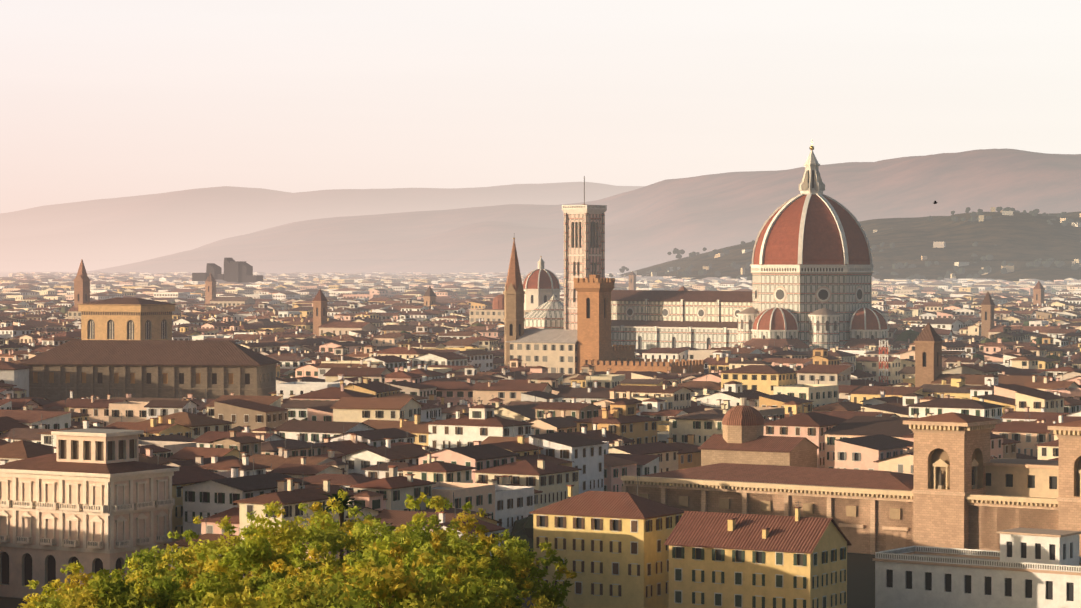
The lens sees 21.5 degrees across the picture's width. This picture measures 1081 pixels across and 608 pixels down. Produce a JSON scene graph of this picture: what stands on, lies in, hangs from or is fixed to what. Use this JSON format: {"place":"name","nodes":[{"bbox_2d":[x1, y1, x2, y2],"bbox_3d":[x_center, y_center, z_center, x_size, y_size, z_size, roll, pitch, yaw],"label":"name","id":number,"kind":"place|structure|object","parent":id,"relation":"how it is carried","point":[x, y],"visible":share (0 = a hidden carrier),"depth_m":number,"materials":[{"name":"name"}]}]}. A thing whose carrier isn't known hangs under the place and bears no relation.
{"place":"outdoors","nodes":[
{"label":"outdoors","id":0,"kind":"place"},
{"bbox_2d":[0,182,644,269],"bbox_3d":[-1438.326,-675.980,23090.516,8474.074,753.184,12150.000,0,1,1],"label":"mountain","id":1,"kind":"structure","parent":0,"point":[97,234],"depth_m":22052.88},
{"bbox_2d":[0,270,874,607],"bbox_3d":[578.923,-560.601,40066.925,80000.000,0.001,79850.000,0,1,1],"label":"ground","id":2,"kind":"structure","parent":0,"point":[860,580],"depth_m":495.20,"materials":[{"name":"brown"}]},
{"bbox_2d":[0,428,178,598],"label":"palazzo","id":3,"kind":"structure","parent":2,"relation":"on","point":[94,500],"depth_m":469.58,"materials":[{"name":"beige stone"}]},
{"bbox_2d":[68,260,181,318],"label":"bell tower","id":4,"kind":"structure","parent":2,"relation":"on","point":[81,280],"depth_m":1801.54,"materials":[{"name":"brown stone"}]},
{"bbox_2d":[77,297,175,339],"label":"orsanmichele church","id":5,"kind":"structure","parent":2,"relation":"on","point":[123,318],"depth_m":1244.53,"materials":[{"name":"beige stone"}]},
{"bbox_2d":[0,340,279,400],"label":"palace","id":6,"kind":"structure","parent":2,"relation":"on","point":[102,369],"depth_m":896.95,"materials":[{"name":"brown stone"}]},
{"bbox_2d":[192,258,262,282],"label":"distant building","id":7,"kind":"structure","parent":2,"relation":"on","point":[238,271],"depth_m":4493.65,"materials":[{"name":"grey stone"}]},
{"bbox_2d":[469,256,560,324],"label":"domed chapel","id":8,"kind":"structure","parent":2,"relation":"on","point":[541,285],"depth_m":1654.65,"materials":[{"name":"white stone"}]},
{"bbox_2d":[503,238,576,374],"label":"church","id":9,"kind":"structure","parent":2,"relation":"on","point":[552,350],"depth_m":1090.09,"materials":[{"name":"brown stone"}]},
{"bbox_2d":[0,271,1080,576],"bbox_3d":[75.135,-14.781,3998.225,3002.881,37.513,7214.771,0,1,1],"label":"city buildings","id":10,"kind":"structure","parent":2,"relation":"on","point":[414,397],"depth_m":775.73,"materials":[{"name":"beige stone"}]},
{"bbox_2d":[205,271,1061,466],"bbox_3d":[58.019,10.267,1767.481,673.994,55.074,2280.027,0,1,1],"label":"towers","id":11,"kind":"structure","parent":2,"relation":"on","point":[742,439],"depth_m":886.77,"materials":[{"name":"brown stone"}]},
{"bbox_2d":[574,263,704,373],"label":"fortified palace","id":12,"kind":"structure","parent":2,"relation":"on","point":[597,350],"depth_m":1075.73,"materials":[{"name":"brown stone"}]},
{"bbox_2d":[524,142,904,351],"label":"cathedral","id":13,"kind":"structure","parent":2,"relation":"on","point":[812,268],"depth_m":1337.08,"materials":[{"name":"white stone"}]},
{"bbox_2d":[529,475,1080,607],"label":"apartment buildings","id":14,"kind":"structure","parent":2,"relation":"on","point":[623,550],"depth_m":436.95,"materials":[{"name":"yellow paint"}]},
{"bbox_2d":[621,412,1080,559],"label":"biblioteca library","id":15,"kind":"structure","parent":2,"relation":"on","point":[959,488],"depth_m":535.04,"materials":[{"name":"beige stone"}]},
{"bbox_2d":[879,340,887,382],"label":"scaffold tower","id":16,"kind":"structure","parent":2,"relation":"on","point":[881,358],"depth_m":1178.01,"materials":[{"name":"white metal"}]},
{"bbox_2d":[0,148,1080,273],"bbox_3d":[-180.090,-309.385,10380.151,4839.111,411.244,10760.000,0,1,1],"label":"mountain","id":17,"kind":"structure","parent":0,"point":[651,225],"depth_m":9371.10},
{"bbox_2d":[0,0,1080,212],"label":"sky","id":18,"kind":"structure","parent":0,"point":[100,99],"materials":[{"name":"white"}]},
{"bbox_2d":[619,211,1080,279],"bbox_3d":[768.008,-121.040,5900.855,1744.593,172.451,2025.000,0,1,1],"label":"hill","id":19,"kind":"structure","parent":0,"point":[1019,239],"depth_m":5492.35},
{"bbox_2d":[609,206,1080,282],"bbox_3d":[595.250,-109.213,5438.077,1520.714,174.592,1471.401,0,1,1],"label":"hill villas","id":20,"kind":"object","parent":19,"relation":"on","point":[1009,267],"visible":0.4,"depth_m":5357.87,"materials":[{"name":"beige stone"}]},
{"bbox_2d":[964,257,1080,281],"bbox_3d":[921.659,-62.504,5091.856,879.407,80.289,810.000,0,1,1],"label":"hill","id":21,"kind":"structure","parent":0,"point":[1063,272],"depth_m":4924.95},
{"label":"hillside terrain","id":22,"kind":"structure","parent":0,"visible":0},
{"bbox_2d":[17,489,576,607],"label":"trees","id":23,"kind":"object","parent":22,"relation":"on","point":[404,566],"visible":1,"depth_m":145.05,"materials":[{"name":"green plant"}]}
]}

